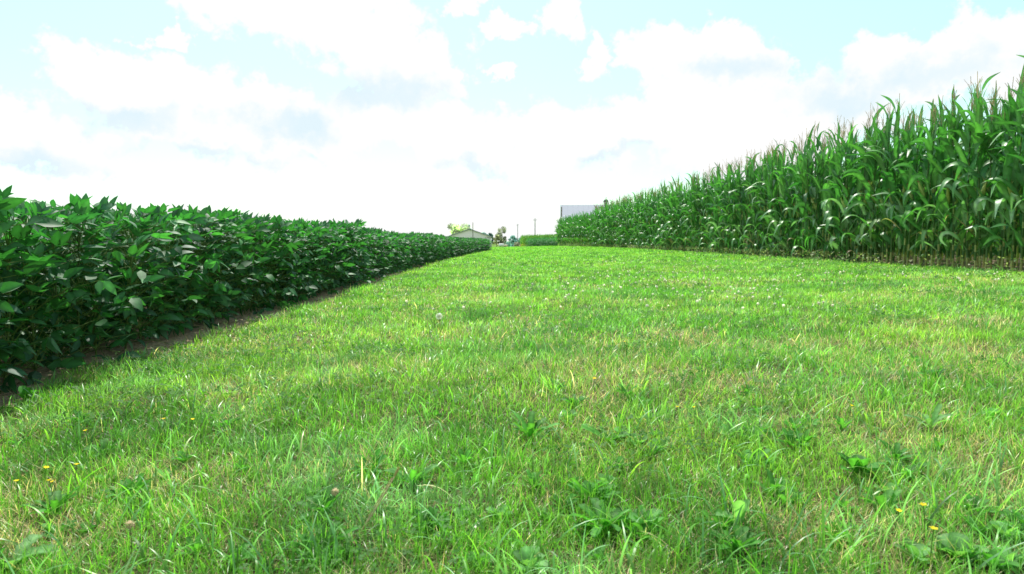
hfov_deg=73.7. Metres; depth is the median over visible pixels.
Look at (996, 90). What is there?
corn plant
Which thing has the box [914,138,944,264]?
corn plant
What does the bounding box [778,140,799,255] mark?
corn plant
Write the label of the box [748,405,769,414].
broadleaf weed
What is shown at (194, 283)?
soybean plant
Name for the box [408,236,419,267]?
soybean plant
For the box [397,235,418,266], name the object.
soybean plant
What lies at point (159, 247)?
soybean plant
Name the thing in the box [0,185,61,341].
soybean plant
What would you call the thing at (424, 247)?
soybean plant
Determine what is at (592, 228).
corn plant
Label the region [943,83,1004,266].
corn plant
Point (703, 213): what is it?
corn plant
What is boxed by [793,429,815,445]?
broadleaf weed
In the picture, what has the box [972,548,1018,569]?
broadleaf weed
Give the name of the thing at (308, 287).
soybean plant
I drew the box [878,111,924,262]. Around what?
corn plant
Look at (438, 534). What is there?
clover leaves
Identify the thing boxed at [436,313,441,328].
dandelion seed head
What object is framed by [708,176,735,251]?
corn plant
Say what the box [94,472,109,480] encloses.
broadleaf weed
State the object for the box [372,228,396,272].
soybean plant
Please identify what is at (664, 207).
corn plant
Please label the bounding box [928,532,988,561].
plantain plant
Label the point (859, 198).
corn plant
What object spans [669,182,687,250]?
corn plant
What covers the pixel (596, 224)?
corn plant
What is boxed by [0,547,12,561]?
broadleaf weed
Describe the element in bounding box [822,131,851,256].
corn plant
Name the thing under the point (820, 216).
corn plant
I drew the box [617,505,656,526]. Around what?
broadleaf weed
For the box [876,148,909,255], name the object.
corn plant
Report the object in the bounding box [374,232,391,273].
soybean plant
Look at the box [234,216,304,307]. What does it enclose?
soybean plant
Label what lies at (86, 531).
broadleaf weed
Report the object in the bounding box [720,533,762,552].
broadleaf weed
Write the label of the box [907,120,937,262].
corn plant
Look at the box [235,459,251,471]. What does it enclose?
broadleaf weed
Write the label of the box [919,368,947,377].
broadleaf weed
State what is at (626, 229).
corn plant
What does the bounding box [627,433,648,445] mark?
broadleaf weed
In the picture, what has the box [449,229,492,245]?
pole barn
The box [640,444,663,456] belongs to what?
broadleaf weed
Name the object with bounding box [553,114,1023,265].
corn crop
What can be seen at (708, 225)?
corn plant
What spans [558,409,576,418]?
broadleaf weed
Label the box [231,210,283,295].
soybean plant
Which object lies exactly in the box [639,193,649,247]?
corn plant
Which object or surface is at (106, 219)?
soybean plant
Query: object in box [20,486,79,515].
broadleaf weed
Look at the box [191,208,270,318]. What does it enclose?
soybean plant
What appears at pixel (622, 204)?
corn plant
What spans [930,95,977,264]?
corn plant
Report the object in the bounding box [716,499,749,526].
plantain plant
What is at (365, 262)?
soybean plant
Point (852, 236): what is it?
corn plant
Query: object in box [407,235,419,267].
soybean plant
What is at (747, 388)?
broadleaf weed
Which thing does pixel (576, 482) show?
broadleaf weed
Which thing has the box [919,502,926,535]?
yellow flower
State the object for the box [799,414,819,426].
broadleaf weed
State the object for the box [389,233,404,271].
soybean plant
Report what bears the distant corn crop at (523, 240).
on the ground at (154, 343)
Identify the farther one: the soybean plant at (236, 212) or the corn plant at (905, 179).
the corn plant at (905, 179)
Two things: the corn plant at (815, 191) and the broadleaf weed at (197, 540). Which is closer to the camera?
the broadleaf weed at (197, 540)
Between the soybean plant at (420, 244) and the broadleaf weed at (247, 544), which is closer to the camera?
the broadleaf weed at (247, 544)
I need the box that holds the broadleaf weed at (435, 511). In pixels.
[413,508,449,526]
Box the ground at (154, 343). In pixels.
[0,241,1023,573]
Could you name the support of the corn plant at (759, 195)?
on the ground at (154, 343)
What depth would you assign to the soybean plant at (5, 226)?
2.90 m
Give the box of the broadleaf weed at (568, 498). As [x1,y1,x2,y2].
[548,493,576,512]
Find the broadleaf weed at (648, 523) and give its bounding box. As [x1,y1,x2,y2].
[621,516,663,539]
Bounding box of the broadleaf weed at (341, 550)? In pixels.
[323,547,348,560]
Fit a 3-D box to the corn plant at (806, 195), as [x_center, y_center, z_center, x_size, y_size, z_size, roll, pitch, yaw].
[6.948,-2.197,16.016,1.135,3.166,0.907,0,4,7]
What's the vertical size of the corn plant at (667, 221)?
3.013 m
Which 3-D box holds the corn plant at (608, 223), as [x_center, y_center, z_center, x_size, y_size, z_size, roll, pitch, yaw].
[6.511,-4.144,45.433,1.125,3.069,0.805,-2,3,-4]
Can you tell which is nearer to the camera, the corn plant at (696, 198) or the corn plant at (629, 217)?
the corn plant at (696, 198)
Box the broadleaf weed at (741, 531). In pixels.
[707,525,765,555]
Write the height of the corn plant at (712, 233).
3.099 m
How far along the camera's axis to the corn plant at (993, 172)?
10.00 m
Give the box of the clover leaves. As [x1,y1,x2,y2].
[0,250,1023,573]
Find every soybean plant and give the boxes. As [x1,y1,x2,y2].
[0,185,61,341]
[0,193,153,362]
[0,196,85,392]
[0,197,63,373]
[0,197,63,392]
[0,201,120,381]
[0,214,89,363]
[0,215,105,363]
[0,230,31,338]
[0,260,32,376]
[0,274,35,339]
[0,300,13,368]
[1,199,134,368]
[2,216,127,353]
[17,203,171,359]
[17,213,109,349]
[42,213,159,337]
[51,209,149,331]
[69,202,194,347]
[71,209,195,350]
[72,212,179,319]
[81,204,210,347]
[81,217,159,331]
[111,212,226,335]
[118,221,204,326]
[131,204,253,328]
[137,224,212,320]
[140,203,247,336]
[158,223,237,318]
[161,205,257,323]
[167,210,262,321]
[174,215,237,312]
[187,232,250,307]
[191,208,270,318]
[200,212,275,315]
[206,208,279,307]
[207,217,287,315]
[216,219,288,311]
[222,217,308,308]
[223,214,297,299]
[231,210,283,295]
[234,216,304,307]
[238,213,298,310]
[245,223,317,305]
[257,221,316,302]
[270,218,333,299]
[277,224,324,300]
[278,223,330,297]
[284,225,337,297]
[287,219,346,293]
[293,220,342,295]
[302,224,355,293]
[306,227,346,290]
[311,222,363,288]
[313,222,352,290]
[319,223,375,283]
[322,225,361,288]
[328,218,375,285]
[328,220,369,284]
[329,221,366,288]
[336,221,373,285]
[340,226,373,281]
[346,224,379,282]
[352,230,384,276]
[352,231,380,281]
[356,228,381,281]
[358,227,389,277]
[359,228,388,276]
[362,226,391,278]
[365,231,394,276]
[366,227,393,274]
[368,232,387,274]
[370,231,394,272]
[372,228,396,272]
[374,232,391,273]
[377,235,395,272]
[379,234,399,273]
[380,234,399,273]
[381,229,408,271]
[381,231,404,271]
[384,232,409,268]
[386,236,400,270]
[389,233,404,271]
[389,233,408,269]
[392,232,408,272]
[394,231,414,268]
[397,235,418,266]
[400,235,416,268]
[402,233,422,264]
[403,236,417,266]
[405,232,426,263]
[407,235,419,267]
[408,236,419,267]
[409,231,429,262]
[409,232,426,265]
[409,239,419,266]
[410,235,424,265]
[415,233,428,264]
[416,233,429,262]
[422,232,442,258]
[423,233,436,259]
[426,236,436,262]
[427,233,439,261]
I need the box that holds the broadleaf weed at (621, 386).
[616,383,637,395]
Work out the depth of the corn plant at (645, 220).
34.99 m
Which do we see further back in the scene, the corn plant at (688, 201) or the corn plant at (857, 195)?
the corn plant at (688, 201)
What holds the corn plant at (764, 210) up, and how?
on the ground at (154, 343)
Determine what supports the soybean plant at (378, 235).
on the ground at (154, 343)
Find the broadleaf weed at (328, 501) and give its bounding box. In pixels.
[297,484,343,520]
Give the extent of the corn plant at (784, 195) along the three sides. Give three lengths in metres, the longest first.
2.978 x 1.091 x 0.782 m
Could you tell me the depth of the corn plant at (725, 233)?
22.66 m
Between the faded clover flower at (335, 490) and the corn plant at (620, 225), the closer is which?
the faded clover flower at (335, 490)
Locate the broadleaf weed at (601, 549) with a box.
[587,545,609,559]
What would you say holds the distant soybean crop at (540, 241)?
on the ground at (154, 343)
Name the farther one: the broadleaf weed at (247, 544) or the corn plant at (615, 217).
the corn plant at (615, 217)
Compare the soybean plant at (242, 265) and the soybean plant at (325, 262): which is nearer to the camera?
the soybean plant at (242, 265)
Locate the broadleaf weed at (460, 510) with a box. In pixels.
[453,505,474,518]
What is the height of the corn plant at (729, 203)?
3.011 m
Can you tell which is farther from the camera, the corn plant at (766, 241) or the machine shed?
the machine shed
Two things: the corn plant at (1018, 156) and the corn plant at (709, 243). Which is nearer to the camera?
the corn plant at (1018, 156)
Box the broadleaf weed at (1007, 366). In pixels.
[1003,361,1019,371]
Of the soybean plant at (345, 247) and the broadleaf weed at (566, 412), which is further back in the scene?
the soybean plant at (345, 247)
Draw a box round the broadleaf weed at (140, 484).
[122,473,150,497]
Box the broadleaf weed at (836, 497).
[832,492,859,510]
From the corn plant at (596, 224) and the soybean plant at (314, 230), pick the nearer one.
the soybean plant at (314, 230)
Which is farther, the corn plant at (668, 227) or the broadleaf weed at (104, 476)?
the corn plant at (668, 227)
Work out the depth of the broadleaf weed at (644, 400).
2.45 m
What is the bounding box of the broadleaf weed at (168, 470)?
[153,468,171,478]
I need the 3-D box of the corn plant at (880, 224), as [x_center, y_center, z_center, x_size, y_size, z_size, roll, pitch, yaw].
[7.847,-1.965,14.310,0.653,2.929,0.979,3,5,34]
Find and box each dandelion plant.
[0,534,58,570]
[289,521,358,558]
[383,464,438,484]
[511,410,559,439]
[569,498,629,537]
[581,424,630,446]
[733,448,772,463]
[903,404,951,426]
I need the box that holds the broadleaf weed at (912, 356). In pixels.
[904,352,926,362]
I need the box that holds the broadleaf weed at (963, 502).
[942,496,971,506]
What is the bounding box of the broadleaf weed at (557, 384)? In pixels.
[545,380,566,390]
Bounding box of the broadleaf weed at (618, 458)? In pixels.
[608,456,630,469]
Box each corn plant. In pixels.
[589,203,599,246]
[591,206,599,246]
[592,206,599,244]
[597,203,604,246]
[599,200,610,243]
[601,202,612,246]
[601,203,607,244]
[603,202,610,246]
[604,201,610,244]
[606,200,614,246]
[607,204,613,241]
[610,199,617,238]
[610,205,617,246]
[610,207,619,243]
[613,201,620,246]
[617,196,624,245]
[617,199,625,246]
[618,197,627,244]
[619,193,633,243]
[620,196,630,247]
[621,198,627,246]
[621,199,629,244]
[621,201,633,242]
[623,194,633,246]
[625,201,633,248]
[625,203,633,245]
[626,198,633,243]
[628,197,637,247]
[629,192,636,240]
[629,192,639,247]
[631,195,643,246]
[632,191,638,246]
[632,193,644,242]
[634,190,643,248]
[635,192,648,246]
[638,187,653,248]
[639,186,653,248]
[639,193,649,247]
[639,193,652,247]
[640,187,655,247]
[645,193,655,244]
[646,193,657,248]
[646,193,659,248]
[647,188,656,248]
[647,191,655,243]
[651,182,664,248]
[653,185,668,248]
[653,189,661,249]
[654,185,660,245]
[656,178,667,249]
[657,184,670,249]
[659,186,670,249]
[660,182,673,249]
[660,189,677,249]
[660,201,671,249]
[661,188,671,248]
[662,183,679,247]
[663,181,680,247]
[664,181,676,249]
[665,177,678,248]
[666,185,680,250]
[667,183,684,249]
[668,176,684,247]
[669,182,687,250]
[672,184,686,245]
[674,182,691,246]
[675,182,689,250]
[680,172,699,248]
[680,175,706,251]
[681,180,702,236]
[681,183,701,251]
[682,173,701,251]
[682,182,696,251]
[684,172,701,237]
[686,172,701,250]
[686,179,702,250]
[689,175,702,251]
[690,169,705,245]
[690,173,707,251]
[692,172,713,251]
[693,163,724,251]
[694,164,714,249]
[694,171,708,251]
[699,168,717,246]
[701,171,724,251]
[702,172,721,252]
[703,165,718,251]
[704,167,726,246]
[705,162,727,251]
[706,161,733,252]
[707,166,727,252]
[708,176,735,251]
[709,170,717,253]
[714,158,744,249]
[714,161,743,253]
[714,170,735,252]
[715,159,744,253]
[715,163,742,251]
[717,170,736,253]
[718,165,746,251]
[719,157,744,253]
[725,158,747,251]
[727,163,757,253]
[728,155,763,253]
[732,159,748,253]
[734,160,750,254]
[736,153,765,251]
[736,156,758,254]
[738,155,763,253]
[739,149,761,255]
[743,150,766,254]
[743,155,769,254]
[745,149,769,250]
[751,140,786,255]
[752,146,770,255]
[753,145,775,250]
[755,144,787,256]
[755,145,778,256]
[759,143,801,254]
[761,138,794,255]
[764,151,783,256]
[767,142,794,255]
[772,147,799,256]
[774,147,800,244]
[774,157,790,251]
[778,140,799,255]
[779,143,808,256]
[780,146,812,257]
[782,125,822,257]
[783,137,813,256]
[784,134,827,258]
[787,137,821,257]
[790,123,832,257]
[790,136,824,258]
[800,132,818,241]
[800,135,833,258]
[805,131,834,257]
[805,137,832,259]
[807,130,852,258]
[807,186,832,253]
[813,131,846,237]
[814,140,836,254]
[816,126,853,259]
[820,125,858,260]
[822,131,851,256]
[823,121,867,261]
[825,117,849,259]
[829,120,868,261]
[832,128,850,257]
[834,130,860,259]
[841,103,898,263]
[841,116,891,262]
[841,127,879,260]
[842,118,881,262]
[842,121,901,262]
[842,132,860,257]
[847,115,901,262]
[848,103,888,261]
[849,133,865,248]
[852,166,897,259]
[854,102,899,262]
[854,146,862,259]
[856,125,879,260]
[858,110,916,262]
[864,93,921,263]
[872,106,929,262]
[872,122,897,261]
[875,135,915,260]
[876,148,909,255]
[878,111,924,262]
[881,146,897,258]
[883,105,935,263]
[885,125,923,261]
[888,116,930,262]
[888,116,937,262]
[890,106,926,264]
[892,101,947,265]
[892,105,955,265]
[896,113,937,263]
[900,106,962,266]
[904,99,961,265]
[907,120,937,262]
[913,95,956,266]
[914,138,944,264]
[915,111,962,242]
[916,90,976,266]
[918,103,963,264]
[922,86,986,267]
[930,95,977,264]
[932,76,1003,267]
[935,97,1000,267]
[941,71,1009,269]
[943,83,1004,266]
[949,88,983,265]
[949,100,976,266]
[957,88,1010,269]
[965,87,1011,267]
[966,77,1023,267]
[967,65,1023,268]
[969,80,1001,266]
[977,98,1010,267]
[981,86,1023,271]
[982,76,1023,271]
[982,79,1023,268]
[982,92,1023,268]
[983,96,1018,267]
[1004,55,1023,234]
[1010,112,1023,249]
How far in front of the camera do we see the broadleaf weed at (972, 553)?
1.30 m
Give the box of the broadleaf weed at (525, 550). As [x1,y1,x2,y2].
[513,546,548,569]
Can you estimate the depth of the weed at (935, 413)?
2.16 m
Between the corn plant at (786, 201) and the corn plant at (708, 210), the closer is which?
the corn plant at (786, 201)
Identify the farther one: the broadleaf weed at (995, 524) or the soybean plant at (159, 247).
the soybean plant at (159, 247)
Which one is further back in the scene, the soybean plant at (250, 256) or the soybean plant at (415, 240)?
the soybean plant at (415, 240)
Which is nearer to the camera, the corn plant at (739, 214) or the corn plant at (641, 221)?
the corn plant at (739, 214)
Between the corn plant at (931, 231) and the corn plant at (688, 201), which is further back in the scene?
the corn plant at (688, 201)
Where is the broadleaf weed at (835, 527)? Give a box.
[825,519,857,531]
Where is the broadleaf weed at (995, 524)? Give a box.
[989,521,1021,538]
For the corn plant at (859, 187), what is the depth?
13.94 m
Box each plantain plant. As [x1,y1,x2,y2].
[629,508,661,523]
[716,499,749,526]
[836,452,885,475]
[882,458,926,483]
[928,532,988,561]
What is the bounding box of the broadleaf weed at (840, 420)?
[834,415,852,429]
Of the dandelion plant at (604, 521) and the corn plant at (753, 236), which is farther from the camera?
the corn plant at (753, 236)
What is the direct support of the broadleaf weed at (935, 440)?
on the ground at (154, 343)
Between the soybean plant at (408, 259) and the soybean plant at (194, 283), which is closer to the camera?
the soybean plant at (194, 283)
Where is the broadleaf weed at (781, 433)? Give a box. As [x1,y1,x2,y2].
[770,428,786,436]
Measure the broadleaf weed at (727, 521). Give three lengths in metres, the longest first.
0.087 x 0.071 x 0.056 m
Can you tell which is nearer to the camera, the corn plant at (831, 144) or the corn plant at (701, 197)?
the corn plant at (831, 144)
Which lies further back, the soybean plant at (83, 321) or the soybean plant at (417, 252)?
the soybean plant at (417, 252)
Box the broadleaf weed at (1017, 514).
[995,509,1023,526]
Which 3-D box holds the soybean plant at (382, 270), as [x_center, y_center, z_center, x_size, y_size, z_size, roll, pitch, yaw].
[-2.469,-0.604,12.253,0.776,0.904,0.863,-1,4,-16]
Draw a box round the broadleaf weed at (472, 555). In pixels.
[461,551,492,566]
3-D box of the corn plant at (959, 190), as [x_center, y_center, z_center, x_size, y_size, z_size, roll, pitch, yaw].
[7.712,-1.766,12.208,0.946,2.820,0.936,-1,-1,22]
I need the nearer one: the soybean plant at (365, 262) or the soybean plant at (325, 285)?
the soybean plant at (325, 285)
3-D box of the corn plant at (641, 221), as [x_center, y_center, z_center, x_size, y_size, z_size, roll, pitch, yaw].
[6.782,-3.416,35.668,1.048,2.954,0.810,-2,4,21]
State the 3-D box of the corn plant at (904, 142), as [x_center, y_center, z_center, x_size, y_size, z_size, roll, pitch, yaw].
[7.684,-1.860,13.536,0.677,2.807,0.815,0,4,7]
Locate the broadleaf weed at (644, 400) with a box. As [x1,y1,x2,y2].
[637,396,655,410]
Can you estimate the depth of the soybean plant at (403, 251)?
14.12 m
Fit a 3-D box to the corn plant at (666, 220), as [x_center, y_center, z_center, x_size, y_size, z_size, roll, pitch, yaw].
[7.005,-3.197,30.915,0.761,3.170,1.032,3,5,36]
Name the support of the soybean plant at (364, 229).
on the ground at (154, 343)
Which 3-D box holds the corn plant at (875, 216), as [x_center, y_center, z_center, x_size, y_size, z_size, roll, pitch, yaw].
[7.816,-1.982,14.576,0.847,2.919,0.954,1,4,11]
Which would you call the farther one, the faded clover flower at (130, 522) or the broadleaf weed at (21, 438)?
the broadleaf weed at (21, 438)
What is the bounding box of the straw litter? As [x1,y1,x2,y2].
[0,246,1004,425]
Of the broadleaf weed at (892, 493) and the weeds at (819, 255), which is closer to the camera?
the broadleaf weed at (892, 493)
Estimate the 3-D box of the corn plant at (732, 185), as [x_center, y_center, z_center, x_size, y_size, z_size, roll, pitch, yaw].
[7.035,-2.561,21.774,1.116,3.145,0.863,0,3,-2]
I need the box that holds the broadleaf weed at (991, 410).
[981,407,1004,415]
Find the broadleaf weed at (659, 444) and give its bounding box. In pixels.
[647,438,667,450]
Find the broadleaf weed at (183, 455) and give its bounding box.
[171,451,195,463]
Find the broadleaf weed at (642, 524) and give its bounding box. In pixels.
[622,518,664,540]
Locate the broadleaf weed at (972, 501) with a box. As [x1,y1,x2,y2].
[956,492,1003,513]
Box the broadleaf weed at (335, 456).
[326,451,343,461]
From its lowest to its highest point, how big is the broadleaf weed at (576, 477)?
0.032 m
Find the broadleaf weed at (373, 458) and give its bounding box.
[350,449,386,472]
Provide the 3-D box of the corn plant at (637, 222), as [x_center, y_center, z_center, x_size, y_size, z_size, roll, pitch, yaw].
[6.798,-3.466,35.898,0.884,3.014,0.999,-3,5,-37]
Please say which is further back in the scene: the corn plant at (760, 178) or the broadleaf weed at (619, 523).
the corn plant at (760, 178)
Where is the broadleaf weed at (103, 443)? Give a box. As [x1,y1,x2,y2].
[84,438,119,457]
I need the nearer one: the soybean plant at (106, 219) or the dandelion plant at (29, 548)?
the dandelion plant at (29, 548)
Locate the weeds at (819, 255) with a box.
[567,244,1023,271]
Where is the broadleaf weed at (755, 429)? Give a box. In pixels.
[739,422,770,437]
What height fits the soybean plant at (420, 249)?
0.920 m
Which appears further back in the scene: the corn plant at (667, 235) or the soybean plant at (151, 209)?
the corn plant at (667, 235)
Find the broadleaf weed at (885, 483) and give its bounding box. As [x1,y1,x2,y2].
[874,480,900,494]
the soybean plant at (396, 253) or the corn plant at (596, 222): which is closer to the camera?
the soybean plant at (396, 253)
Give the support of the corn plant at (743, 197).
on the ground at (154, 343)
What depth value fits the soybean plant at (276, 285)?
6.65 m
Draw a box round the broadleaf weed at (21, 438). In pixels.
[4,436,31,446]
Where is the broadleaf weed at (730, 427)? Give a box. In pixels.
[719,423,740,436]
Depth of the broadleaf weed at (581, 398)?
2.51 m
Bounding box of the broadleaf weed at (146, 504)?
[134,497,159,512]
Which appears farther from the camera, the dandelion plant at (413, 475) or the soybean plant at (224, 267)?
the soybean plant at (224, 267)
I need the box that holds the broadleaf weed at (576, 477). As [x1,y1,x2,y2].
[557,474,581,482]
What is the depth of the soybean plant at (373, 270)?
10.27 m
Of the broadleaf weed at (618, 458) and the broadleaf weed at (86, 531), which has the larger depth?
the broadleaf weed at (618, 458)
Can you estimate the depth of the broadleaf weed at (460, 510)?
1.57 m
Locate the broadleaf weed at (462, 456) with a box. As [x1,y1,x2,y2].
[447,448,475,464]
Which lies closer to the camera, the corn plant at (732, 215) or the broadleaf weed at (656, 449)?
the broadleaf weed at (656, 449)
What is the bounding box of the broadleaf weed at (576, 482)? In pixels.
[568,478,607,499]
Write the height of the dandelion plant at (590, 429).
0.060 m
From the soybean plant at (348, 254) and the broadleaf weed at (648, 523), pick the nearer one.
the broadleaf weed at (648, 523)
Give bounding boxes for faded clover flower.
[124,520,134,565]
[331,488,338,516]
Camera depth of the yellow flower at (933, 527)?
1.28 m
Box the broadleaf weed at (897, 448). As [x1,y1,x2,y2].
[877,438,920,462]
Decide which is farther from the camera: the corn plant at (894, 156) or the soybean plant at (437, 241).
the soybean plant at (437, 241)
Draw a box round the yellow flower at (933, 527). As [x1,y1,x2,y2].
[929,526,937,561]
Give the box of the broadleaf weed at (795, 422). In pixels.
[782,417,808,431]
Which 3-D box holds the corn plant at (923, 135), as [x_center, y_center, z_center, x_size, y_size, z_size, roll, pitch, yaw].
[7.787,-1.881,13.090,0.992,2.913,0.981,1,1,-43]
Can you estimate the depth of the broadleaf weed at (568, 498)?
1.61 m
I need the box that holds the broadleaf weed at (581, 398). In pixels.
[560,394,588,407]
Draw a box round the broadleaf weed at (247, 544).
[217,539,254,560]
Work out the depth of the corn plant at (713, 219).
23.70 m
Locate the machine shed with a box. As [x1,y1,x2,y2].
[560,199,633,218]
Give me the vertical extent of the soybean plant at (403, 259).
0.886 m
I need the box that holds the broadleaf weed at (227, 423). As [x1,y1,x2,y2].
[211,417,240,428]
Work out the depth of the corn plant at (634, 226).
37.35 m
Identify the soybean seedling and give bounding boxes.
[18,385,37,401]
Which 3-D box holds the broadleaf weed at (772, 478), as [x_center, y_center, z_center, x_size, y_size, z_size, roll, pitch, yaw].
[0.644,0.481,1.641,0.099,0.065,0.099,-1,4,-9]
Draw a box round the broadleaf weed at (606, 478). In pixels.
[595,473,618,486]
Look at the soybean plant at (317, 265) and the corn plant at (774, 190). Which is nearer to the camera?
the soybean plant at (317, 265)
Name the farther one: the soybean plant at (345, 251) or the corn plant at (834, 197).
the corn plant at (834, 197)
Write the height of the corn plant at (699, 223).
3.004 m
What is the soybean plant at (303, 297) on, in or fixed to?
on the ground at (154, 343)
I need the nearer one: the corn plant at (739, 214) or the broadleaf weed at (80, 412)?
the broadleaf weed at (80, 412)
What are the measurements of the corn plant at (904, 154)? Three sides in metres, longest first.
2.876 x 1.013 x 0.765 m
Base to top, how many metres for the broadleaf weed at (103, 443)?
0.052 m
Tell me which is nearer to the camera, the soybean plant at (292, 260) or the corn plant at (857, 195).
the soybean plant at (292, 260)
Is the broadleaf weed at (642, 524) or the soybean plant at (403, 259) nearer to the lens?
the broadleaf weed at (642, 524)
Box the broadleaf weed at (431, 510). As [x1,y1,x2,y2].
[418,506,449,529]
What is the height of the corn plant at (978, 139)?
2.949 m
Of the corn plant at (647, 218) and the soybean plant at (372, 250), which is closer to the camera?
the soybean plant at (372, 250)
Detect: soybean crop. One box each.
[0,206,404,336]
[525,237,572,246]
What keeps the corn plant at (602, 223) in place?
on the ground at (154, 343)
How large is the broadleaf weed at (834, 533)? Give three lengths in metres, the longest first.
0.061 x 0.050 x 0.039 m
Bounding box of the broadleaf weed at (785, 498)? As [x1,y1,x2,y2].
[771,492,804,507]
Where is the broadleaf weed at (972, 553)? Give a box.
[945,547,979,566]
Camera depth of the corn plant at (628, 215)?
39.13 m
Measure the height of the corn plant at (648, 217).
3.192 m
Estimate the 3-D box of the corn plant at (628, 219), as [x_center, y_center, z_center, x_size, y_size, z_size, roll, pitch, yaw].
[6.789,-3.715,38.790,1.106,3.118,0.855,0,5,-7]
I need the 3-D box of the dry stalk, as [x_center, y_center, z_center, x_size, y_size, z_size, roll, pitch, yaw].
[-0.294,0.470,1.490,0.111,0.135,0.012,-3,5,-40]
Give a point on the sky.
(422, 116)
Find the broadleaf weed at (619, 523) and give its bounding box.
[614,517,629,531]
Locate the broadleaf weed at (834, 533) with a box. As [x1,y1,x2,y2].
[825,525,850,543]
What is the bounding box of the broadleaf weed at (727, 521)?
[693,508,736,531]
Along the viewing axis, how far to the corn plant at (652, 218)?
33.74 m
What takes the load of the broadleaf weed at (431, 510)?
on the ground at (154, 343)
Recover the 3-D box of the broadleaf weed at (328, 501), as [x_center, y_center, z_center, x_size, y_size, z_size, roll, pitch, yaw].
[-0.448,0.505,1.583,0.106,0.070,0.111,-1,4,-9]
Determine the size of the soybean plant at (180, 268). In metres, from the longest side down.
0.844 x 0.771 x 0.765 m
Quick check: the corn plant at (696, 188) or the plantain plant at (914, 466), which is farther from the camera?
the corn plant at (696, 188)
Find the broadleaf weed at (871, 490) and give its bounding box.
[865,487,883,498]
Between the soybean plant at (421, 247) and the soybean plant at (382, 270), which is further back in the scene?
the soybean plant at (421, 247)
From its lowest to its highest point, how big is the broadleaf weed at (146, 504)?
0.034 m
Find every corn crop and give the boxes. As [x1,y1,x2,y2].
[520,233,562,246]
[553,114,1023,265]
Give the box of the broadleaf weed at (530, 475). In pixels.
[524,469,546,486]
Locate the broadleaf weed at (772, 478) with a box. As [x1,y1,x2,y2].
[752,468,801,495]
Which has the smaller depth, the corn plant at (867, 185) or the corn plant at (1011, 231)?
the corn plant at (1011, 231)
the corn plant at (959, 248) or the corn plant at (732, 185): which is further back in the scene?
the corn plant at (732, 185)
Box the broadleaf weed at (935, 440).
[922,437,947,448]
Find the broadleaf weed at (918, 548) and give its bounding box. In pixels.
[895,538,938,563]
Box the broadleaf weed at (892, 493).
[860,489,903,511]
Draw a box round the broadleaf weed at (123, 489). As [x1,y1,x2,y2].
[101,477,138,497]
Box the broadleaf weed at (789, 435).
[776,427,812,447]
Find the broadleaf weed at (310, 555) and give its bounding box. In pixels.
[302,545,328,562]
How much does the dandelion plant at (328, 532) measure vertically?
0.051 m
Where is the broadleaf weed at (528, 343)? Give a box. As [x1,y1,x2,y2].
[525,341,537,347]
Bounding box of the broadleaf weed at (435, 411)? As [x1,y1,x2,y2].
[430,410,444,415]
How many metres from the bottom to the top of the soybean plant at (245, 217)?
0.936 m
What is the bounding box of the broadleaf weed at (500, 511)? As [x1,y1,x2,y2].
[486,505,512,516]
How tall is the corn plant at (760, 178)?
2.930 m
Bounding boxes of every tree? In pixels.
[447,223,470,234]
[493,234,501,246]
[496,226,506,244]
[508,235,517,245]
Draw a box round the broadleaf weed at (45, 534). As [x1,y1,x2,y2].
[41,519,75,538]
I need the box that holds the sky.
[0,0,1023,240]
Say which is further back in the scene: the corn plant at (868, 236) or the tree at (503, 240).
the tree at (503, 240)
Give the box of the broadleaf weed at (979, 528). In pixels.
[955,513,996,533]
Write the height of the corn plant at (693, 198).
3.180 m
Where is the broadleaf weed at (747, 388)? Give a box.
[741,384,756,393]
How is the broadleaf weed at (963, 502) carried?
on the ground at (154, 343)
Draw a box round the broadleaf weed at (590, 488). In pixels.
[574,480,621,499]
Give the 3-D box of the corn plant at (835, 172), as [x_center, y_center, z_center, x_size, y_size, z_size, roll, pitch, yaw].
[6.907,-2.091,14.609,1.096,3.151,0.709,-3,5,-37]
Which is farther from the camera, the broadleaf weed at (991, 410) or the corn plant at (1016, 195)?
the corn plant at (1016, 195)
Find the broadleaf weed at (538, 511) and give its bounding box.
[535,508,558,519]
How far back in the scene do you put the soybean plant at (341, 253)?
8.68 m
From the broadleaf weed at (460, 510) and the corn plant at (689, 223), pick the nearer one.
the broadleaf weed at (460, 510)
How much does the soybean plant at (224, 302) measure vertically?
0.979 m
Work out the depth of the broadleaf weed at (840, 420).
2.15 m
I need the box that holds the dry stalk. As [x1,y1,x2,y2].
[356,467,399,538]
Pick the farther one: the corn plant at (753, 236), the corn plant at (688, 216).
the corn plant at (688, 216)
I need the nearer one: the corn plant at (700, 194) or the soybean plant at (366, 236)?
the soybean plant at (366, 236)
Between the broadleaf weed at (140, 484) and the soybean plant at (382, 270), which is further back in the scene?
the soybean plant at (382, 270)
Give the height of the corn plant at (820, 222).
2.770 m
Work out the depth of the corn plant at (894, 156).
12.49 m
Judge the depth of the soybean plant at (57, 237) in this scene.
3.14 m
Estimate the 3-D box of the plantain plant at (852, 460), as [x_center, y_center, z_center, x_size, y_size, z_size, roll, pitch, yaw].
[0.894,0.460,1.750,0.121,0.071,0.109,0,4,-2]
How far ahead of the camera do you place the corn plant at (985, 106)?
11.12 m
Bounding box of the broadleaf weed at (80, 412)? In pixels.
[67,410,95,421]
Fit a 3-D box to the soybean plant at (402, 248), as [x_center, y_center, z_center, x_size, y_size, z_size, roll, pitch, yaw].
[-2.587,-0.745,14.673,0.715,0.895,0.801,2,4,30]
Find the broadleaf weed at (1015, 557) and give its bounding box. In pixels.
[992,546,1023,562]
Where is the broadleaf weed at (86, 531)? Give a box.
[75,523,95,532]
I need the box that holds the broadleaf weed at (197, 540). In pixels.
[176,534,209,555]
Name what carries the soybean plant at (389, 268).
on the ground at (154, 343)

